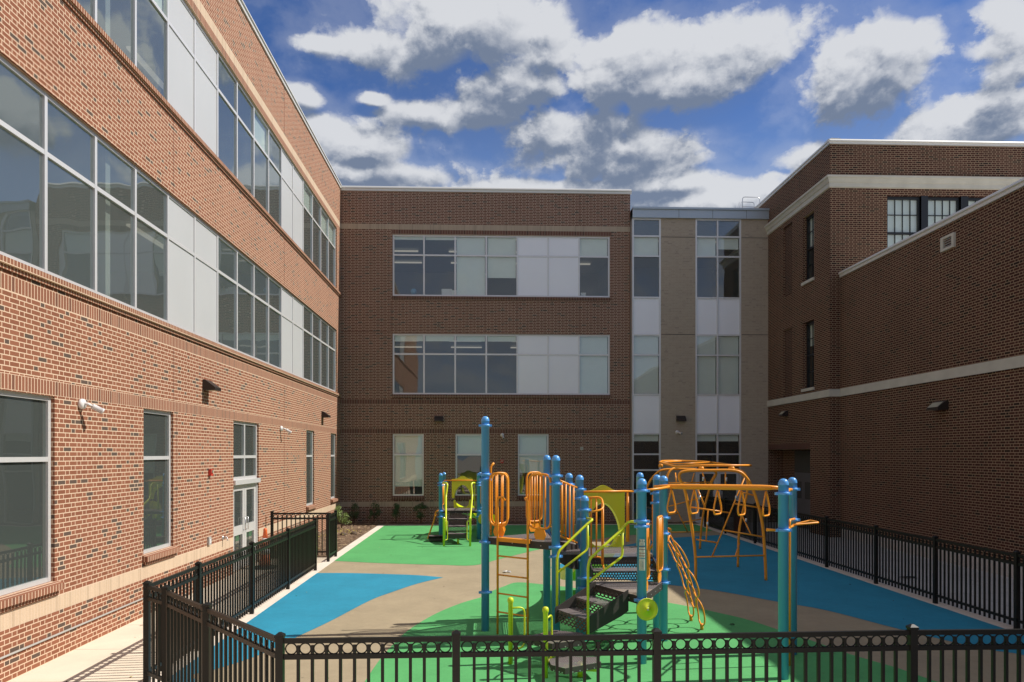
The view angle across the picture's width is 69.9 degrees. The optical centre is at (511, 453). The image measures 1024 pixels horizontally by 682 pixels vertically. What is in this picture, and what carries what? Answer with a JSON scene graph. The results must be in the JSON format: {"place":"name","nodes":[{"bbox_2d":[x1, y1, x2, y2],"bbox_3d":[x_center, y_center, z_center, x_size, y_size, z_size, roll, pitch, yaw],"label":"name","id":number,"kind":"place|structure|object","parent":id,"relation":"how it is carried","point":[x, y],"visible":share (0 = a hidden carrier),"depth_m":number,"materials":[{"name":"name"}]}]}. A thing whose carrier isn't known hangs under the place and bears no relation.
{"place":"outdoors","nodes":[
{"label":"outdoors","id":0,"kind":"place"},
{"bbox_2d":[8,557,326,681],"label":"pavement","id":1,"kind":"structure","parent":0,"point":[116,655],"depth_m":9.97,"materials":[{"name":"concrete"}]},
{"bbox_2d":[262,528,269,569],"bbox_3d":[-6.098,2.330,18.094,0.519,1.000,0.519,0,0,-2],"label":"traffic barrel","id":2,"kind":"object","parent":1,"relation":"on","point":[265,535],"visible":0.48,"depth_m":18.05,"materials":[{"name":"orange plastic"}]},
{"bbox_2d":[270,511,330,555],"bbox_3d":[-5.722,2.186,19.833,1.614,1.288,0.078,0,0,-2],"label":"fence","id":3,"kind":"object","parent":1,"relation":"on","point":[273,518],"visible":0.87,"depth_m":19.83,"materials":[{"name":"black metal"}]},
{"bbox_2d":[317,521,808,557],"bbox_3d":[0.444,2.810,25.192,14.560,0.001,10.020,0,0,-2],"label":"mulch bed","id":4,"kind":"object","parent":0,"point":[346,537],"visible":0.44,"depth_m":27.53,"materials":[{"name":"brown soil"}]},
{"bbox_2d":[0,0,341,681],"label":"school wing","id":5,"kind":"structure","parent":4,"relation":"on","point":[170,211],"depth_m":14.34,"materials":[{"name":"brown brick"}]},
{"bbox_2d":[0,390,50,595],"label":"window frame","id":6,"kind":"structure","parent":5,"relation":"in","point":[46,459],"depth_m":10.02,"materials":[{"name":"metal"}]},
{"bbox_2d":[0,598,142,659],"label":"conduit","id":7,"kind":"object","parent":5,"relation":"attached to","point":[31,645],"depth_m":10.29,"materials":[{"name":"white metal"}]},
{"bbox_2d":[78,399,104,413],"bbox_3d":[-6.207,-0.697,10.799,0.349,0.221,0.149,0,0,-36],"label":"security camera","id":8,"kind":"object","parent":5,"relation":"attached to","point":[82,403],"visible":1,"depth_m":10.75,"materials":[{"name":"white plastic"}]},
{"bbox_2d":[144,409,170,553],"bbox_3d":[-6.505,0.485,13.312,0.075,2.550,1.210,0,0,-2],"label":"window frame","id":9,"kind":"structure","parent":5,"relation":"in","point":[167,458],"depth_m":13.85,"materials":[{"name":"metal"}]},
{"bbox_2d":[0,55,334,391],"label":"ribbon window","id":10,"kind":"structure","parent":5,"relation":"in","point":[190,246],"depth_m":14.47,"materials":[{"name":"metal"}]},
{"bbox_2d":[207,537,210,544],"bbox_3d":[-6.476,1.865,15.679,0.047,0.170,0.140,0,0,-2],"label":"power outlet","id":11,"kind":"object","parent":5,"relation":"attached to","point":[208,540],"visible":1,"depth_m":15.62,"materials":[{"name":"white plastic"}]},
{"bbox_2d":[208,469,213,475],"bbox_3d":[-6.460,0.400,15.730,0.082,0.140,0.120,0,0,-2],"label":"fire alarm","id":12,"kind":"object","parent":5,"relation":"attached to","point":[210,472],"visible":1,"depth_m":15.67,"materials":[{"name":"red plastic"}]},
{"bbox_2d":[203,379,220,390],"bbox_3d":[-6.365,-1.448,15.533,0.257,0.223,0.360,0,0,-2],"label":"wall lamp","id":13,"kind":"object","parent":5,"relation":"attached to","point":[208,385],"visible":1,"depth_m":15.36,"materials":[{"name":"brown metal"}]},
{"bbox_2d":[90,0,334,285],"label":"ribbon window","id":14,"kind":"structure","parent":5,"relation":"in","point":[190,58],"depth_m":15.94,"materials":[{"name":"metal"}]},
{"bbox_2d":[233,484,245,570],"bbox_3d":[-6.625,1.780,17.750,0.122,2.060,0.880,0,0,-2],"label":"door","id":15,"kind":"structure","parent":5,"relation":"in","point":[237,530],"depth_m":18.05,"materials":[{"name":"metal"}]},
{"bbox_2d":[233,421,256,479],"bbox_3d":[-6.679,-0.080,18.194,0.075,1.420,1.920,0,0,-2],"label":"transom window","id":16,"kind":"structure","parent":5,"relation":"in","point":[242,456],"depth_m":18.18,"materials":[{"name":"metal"}]},
{"bbox_2d":[244,483,255,550],"bbox_3d":[-6.657,1.780,18.640,0.122,2.060,0.880,0,0,-2],"label":"door","id":17,"kind":"structure","parent":5,"relation":"in","point":[250,526],"depth_m":18.91,"materials":[{"name":"metal"}]},
{"bbox_2d":[280,426,291,433],"bbox_3d":[-6.560,-0.694,21.223,0.338,0.228,0.154,0,0,-22],"label":"security camera","id":18,"kind":"object","parent":5,"relation":"attached to","point":[286,430],"visible":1,"depth_m":21.19,"materials":[{"name":"white plastic"}]},
{"bbox_2d":[306,430,312,505],"bbox_3d":[-6.914,0.480,24.785,0.075,2.540,1.090,0,0,-2],"label":"window frame","id":19,"kind":"structure","parent":5,"relation":"in","point":[311,432],"depth_m":25.27,"materials":[{"name":"metal"}]},
{"bbox_2d":[321,411,330,417],"bbox_3d":[-6.761,-1.429,26.626,0.257,0.223,0.360,0,0,-2],"label":"wall lamp","id":20,"kind":"object","parent":5,"relation":"attached to","point":[324,414],"visible":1,"depth_m":26.45,"materials":[{"name":"brown metal"}]},
{"bbox_2d":[331,433,334,498],"bbox_3d":[-7.048,0.480,28.557,0.075,2.540,1.020,0,0,-2],"label":"window frame","id":21,"kind":"structure","parent":5,"relation":"in","point":[333,455],"depth_m":29.00,"materials":[{"name":"metal"}]},
{"bbox_2d":[334,506,351,527],"bbox_3d":[-6.427,2.378,27.646,0.715,0.908,0.543,0,0,41],"label":"shrub","id":22,"kind":"object","parent":4,"relation":"on","point":[339,516],"visible":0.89,"depth_m":27.62,"materials":[{"name":"green plant"}]},
{"bbox_2d":[348,503,358,522],"bbox_3d":[-6.375,2.402,29.430,0.552,0.859,0.561,0,0,-16],"label":"shrub","id":23,"kind":"object","parent":4,"relation":"on","point":[354,515],"visible":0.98,"depth_m":29.40,"materials":[{"name":"green plant"}]},
{"bbox_2d":[367,502,380,520],"bbox_3d":[-5.543,2.384,29.446,0.547,0.894,0.588,0,0,-2],"label":"shrub","id":24,"kind":"object","parent":4,"relation":"on","point":[373,512],"visible":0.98,"depth_m":29.47,"materials":[{"name":"green plant"}]},
{"bbox_2d":[391,503,400,520],"bbox_3d":[-4.677,2.397,29.536,0.387,0.869,0.626,0,0,-2],"label":"shrub","id":25,"kind":"object","parent":4,"relation":"on","point":[395,511],"visible":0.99,"depth_m":29.42,"materials":[{"name":"green plant"}]},
{"bbox_2d":[413,502,428,522],"bbox_3d":[-3.681,2.399,29.605,0.459,0.865,0.720,0,0,31],"label":"shrub","id":26,"kind":"object","parent":4,"relation":"on","point":[420,512],"visible":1,"depth_m":29.52,"materials":[{"name":"green plant"}]},
{"bbox_2d":[340,186,631,521],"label":"school wing","id":27,"kind":"structure","parent":4,"relation":"on","point":[520,343],"depth_m":30.22,"materials":[{"name":"brown brick"}]},
{"bbox_2d":[393,434,423,495],"bbox_3d":[-4.261,0.460,30.150,1.270,2.540,0.125,0,0,-2],"label":"window","id":28,"kind":"structure","parent":27,"relation":"in","point":[408,449],"depth_m":30.17,"materials":[{"name":"glass"}]},
{"bbox_2d":[434,416,442,420],"bbox_3d":[-2.998,-1.438,29.961,0.360,0.223,0.237,0,0,-2],"label":"wall lamp","id":29,"kind":"object","parent":27,"relation":"attached to","point":[438,418],"visible":1,"depth_m":29.90,"materials":[{"name":"brown metal"}]},
{"bbox_2d":[441,289,451,294],"bbox_3d":[-2.705,-6.678,30.443,0.440,0.275,0.320,0,0,-2],"label":"box","id":30,"kind":"object","parent":27,"relation":"on","point":[446,291],"visible":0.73,"depth_m":30.29,"materials":[{"name":"paper"}]},
{"bbox_2d":[456,434,480,495],"bbox_3d":[-1.692,0.460,30.241,1.270,2.540,0.125,0,0,-2],"label":"window","id":31,"kind":"structure","parent":27,"relation":"in","point":[468,444],"depth_m":30.26,"materials":[{"name":"metal"}]},
{"bbox_2d":[393,334,609,394],"bbox_3d":[-0.423,-3.685,30.287,8.960,2.490,0.125,0,0,-2],"label":"ribbon window","id":32,"kind":"structure","parent":27,"relation":"in","point":[545,364],"depth_m":30.32,"materials":[{"name":"metal"}]},
{"bbox_2d":[393,235,609,296],"bbox_3d":[-0.423,-7.740,30.287,8.960,2.520,0.125,0,0,-2],"label":"ribbon window","id":33,"kind":"structure","parent":27,"relation":"in","point":[541,266],"depth_m":30.30,"materials":[{"name":"metal"}]},
{"bbox_2d":[518,434,548,495],"bbox_3d":[0.876,0.460,30.333,1.270,2.540,0.125,0,0,-2],"label":"window","id":34,"kind":"structure","parent":27,"relation":"in","point":[532,446],"depth_m":30.36,"materials":[{"name":"glass"}]},
{"bbox_2d":[142,524,1020,681],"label":"kerb","id":35,"kind":"structure","parent":4,"relation":"on","point":[262,607],"depth_m":15.54,"materials":[{"name":"concrete"}]},
{"bbox_2d":[147,585,169,681],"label":"fence","id":36,"kind":"object","parent":35,"relation":"on","point":[158,600],"visible":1,"depth_m":8.70,"materials":[{"name":"black metal"}]},
{"bbox_2d":[142,518,316,681],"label":"fence","id":37,"kind":"object","parent":35,"relation":"on","point":[293,556],"visible":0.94,"depth_m":12.50,"materials":[{"name":"black metal"}]},
{"bbox_2d":[202,602,274,681],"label":"fence","id":38,"kind":"object","parent":35,"relation":"on","point":[209,626],"visible":0.96,"depth_m":7.10,"materials":[{"name":"black metal"}]},
{"bbox_2d":[166,590,201,681],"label":"gate","id":39,"kind":"structure","parent":38,"relation":"attached to","point":[184,614],"depth_m":8.10,"materials":[{"name":"black metal"}]},
{"bbox_2d":[326,510,336,561],"bbox_3d":[-4.821,2.186,19.616,0.078,1.288,1.028,0,0,-2],"label":"fence","id":40,"kind":"object","parent":35,"relation":"on","point":[332,536],"visible":1,"depth_m":19.54,"materials":[{"name":"black metal"}]},
{"bbox_2d":[274,624,1023,681],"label":"fence","id":41,"kind":"object","parent":35,"relation":"on","point":[912,647],"visible":1,"depth_m":6.48,"materials":[{"name":"black metal"}]},
{"bbox_2d":[704,494,1023,628],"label":"fence","id":42,"kind":"object","parent":35,"relation":"on","point":[716,521],"visible":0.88,"depth_m":14.92,"materials":[{"name":"black metal"}]},
{"bbox_2d":[595,505,606,522],"bbox_3d":[3.606,2.394,29.826,0.567,0.875,0.520,0,0,-2],"label":"shrub","id":43,"kind":"object","parent":4,"relation":"on","point":[599,513],"visible":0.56,"depth_m":29.77,"materials":[{"name":"green plant"}]},
{"bbox_2d":[630,207,769,522],"bbox_3d":[7.523,-3.580,37.136,5.720,13.020,14.310,0,0,-2],"label":"stair link","id":44,"kind":"object","parent":4,"relation":"on","point":[698,344],"visible":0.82,"depth_m":30.20,"materials":[{"name":"grey concrete"}]},
{"bbox_2d":[676,416,685,420],"bbox_3d":[6.937,-1.448,29.994,0.360,0.223,0.237,0,0,-2],"label":"wall lamp","id":45,"kind":"object","parent":44,"relation":"attached to","point":[680,418],"visible":1,"depth_m":29.93,"materials":[{"name":"brown metal"}]},
{"bbox_2d":[697,472,715,520],"bbox_3d":[8.030,1.760,30.199,0.800,2.100,0.112,0,0,-2],"label":"door","id":46,"kind":"structure","parent":44,"relation":"in","point":[714,491],"depth_m":30.20,"materials":[{"name":"metal"}]},
{"bbox_2d":[718,472,738,520],"bbox_3d":[8.939,1.760,30.262,0.860,2.100,0.050,0,0,-2],"label":"door","id":47,"kind":"structure","parent":44,"relation":"in","point":[719,473],"depth_m":30.24,"materials":[{"name":"metal"}]},
{"bbox_2d":[735,197,759,207],"bbox_3d":[10.034,-10.393,31.377,1.238,1.253,0.031,0,0,-2],"label":"roof ladder","id":48,"kind":"object","parent":44,"relation":"on","point":[741,204],"visible":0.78,"depth_m":31.36,"materials":[{"name":"metal"}]},
{"bbox_2d":[711,138,1023,536],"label":"old school block","id":49,"kind":"structure","parent":4,"relation":"on","point":[836,206],"depth_m":25.09,"materials":[{"name":"brick"}]},
{"bbox_2d":[779,410,787,415],"bbox_3d":[10.523,-1.570,28.392,0.239,0.200,0.360,0,0,-2],"label":"wall lamp","id":50,"kind":"object","parent":49,"relation":"attached to","point":[784,413],"visible":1,"depth_m":28.22,"materials":[{"name":"brown metal"}]},
{"bbox_2d":[794,451,809,527],"bbox_3d":[11.232,1.355,28.168,0.065,2.950,1.700,0,0,-2],"label":"door","id":51,"kind":"structure","parent":49,"relation":"in","point":[801,459],"depth_m":28.19,"materials":[{"name":"metal"}]},
{"bbox_2d":[807,213,813,279],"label":"sash window","id":52,"kind":"structure","parent":49,"relation":"in","point":[810,219],"depth_m":26.84,"materials":[{"name":"black glass"}]},
{"bbox_2d":[807,321,813,387],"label":"sash window","id":53,"kind":"structure","parent":49,"relation":"in","point":[810,326],"depth_m":26.84,"materials":[{"name":"black glass"}]},
{"bbox_2d":[887,196,919,246],"bbox_3d":[13.327,-7.520,25.040,1.180,2.500,0.140,0,0,-2],"label":"sash window","id":54,"kind":"structure","parent":49,"relation":"in","point":[903,213],"depth_m":25.08,"materials":[{"name":"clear glass"}]},
{"bbox_2d":[928,197,958,225],"bbox_3d":[14.721,-7.520,25.090,1.150,2.500,0.140,0,0,-2],"label":"sash window","id":55,"kind":"structure","parent":49,"relation":"in","point":[939,208],"depth_m":25.13,"materials":[{"name":"white glass"}]},
{"bbox_2d":[969,197,982,213],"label":"sash window","id":56,"kind":"structure","parent":49,"relation":"in","point":[972,200],"depth_m":25.07,"materials":[{"name":"white glass"}]},
{"bbox_2d":[838,178,1023,579],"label":"school hall","id":57,"kind":"structure","parent":4,"relation":"on","point":[925,322],"depth_m":19.32,"materials":[{"name":"brick"}]},
{"bbox_2d":[927,400,948,410],"bbox_3d":[11.189,-1.270,19.260,0.279,0.240,0.500,0,0,-2],"label":"wall lamp","id":58,"kind":"object","parent":57,"relation":"attached to","point":[939,405],"visible":1,"depth_m":19.06,"materials":[{"name":"brown metal"}]},
{"bbox_2d":[940,232,955,251],"bbox_3d":[11.321,-5.485,19.000,0.080,0.370,0.550,0,0,-2],"label":"wall vent","id":59,"kind":"object","parent":57,"relation":"attached to","point":[952,236],"depth_m":18.97,"materials":[{"name":"metal"}]},
{"bbox_2d":[214,530,1023,681],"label":"play surface","id":60,"kind":"object","parent":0,"point":[400,612],"visible":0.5,"depth_m":12.79,"materials":[{"name":"beige rubber"}]},
{"bbox_2d":[176,573,442,681],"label":"blue zone","id":61,"kind":"object","parent":60,"relation":"on","point":[319,599],"visible":0.77,"depth_m":14.07,"materials":[{"name":"rubber"}]},
{"bbox_2d":[335,524,711,565],"bbox_3d":[1.339,2.820,23.783,12.350,0.001,10.460,0,0,-2],"label":"green zone","id":62,"kind":"object","parent":60,"relation":"on","point":[399,544],"visible":0.62,"depth_m":22.27,"materials":[{"name":"rubber"}]},
{"bbox_2d":[427,472,494,545],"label":"play tower","id":63,"kind":"structure","parent":62,"relation":"on","point":[458,510],"depth_m":24.19,"materials":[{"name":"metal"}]},
{"bbox_2d":[479,416,818,679],"bbox_3d":[1.251,1.116,11.604,4.002,3.431,6.451,0,0,-28],"label":"play structure","id":64,"kind":"object","parent":60,"relation":"on","point":[585,560],"visible":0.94,"depth_m":11.00,"materials":[{"name":"metal"}]},
{"bbox_2d":[365,582,936,681],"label":"green zone","id":65,"kind":"object","parent":60,"relation":"on","point":[464,618],"visible":0.64,"depth_m":10.34,"materials":[{"name":"rubber"}]},
{"bbox_2d":[551,535,1023,654],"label":"blue zone","id":66,"kind":"object","parent":60,"relation":"on","point":[818,587],"visible":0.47,"depth_m":15.44,"materials":[{"name":"rubber"}]},
{"bbox_2d":[647,460,767,580],"bbox_3d":[4.789,1.504,18.975,2.389,2.661,5.481,0,0,-2],"label":"climbing frame","id":67,"kind":"object","parent":66,"relation":"on","point":[700,468],"visible":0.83,"depth_m":16.33,"materials":[{"name":"metal"}]},
{"bbox_2d":[243,0,1023,210],"label":"sky","id":68,"kind":"structure","parent":0,"point":[672,103],"materials":[{"name":"blue"}]},
{"bbox_2d":[700,522,1021,628],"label":"pavement","id":69,"kind":"structure","parent":0,"point":[1007,598],"depth_m":17.02,"materials":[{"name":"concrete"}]}
]}

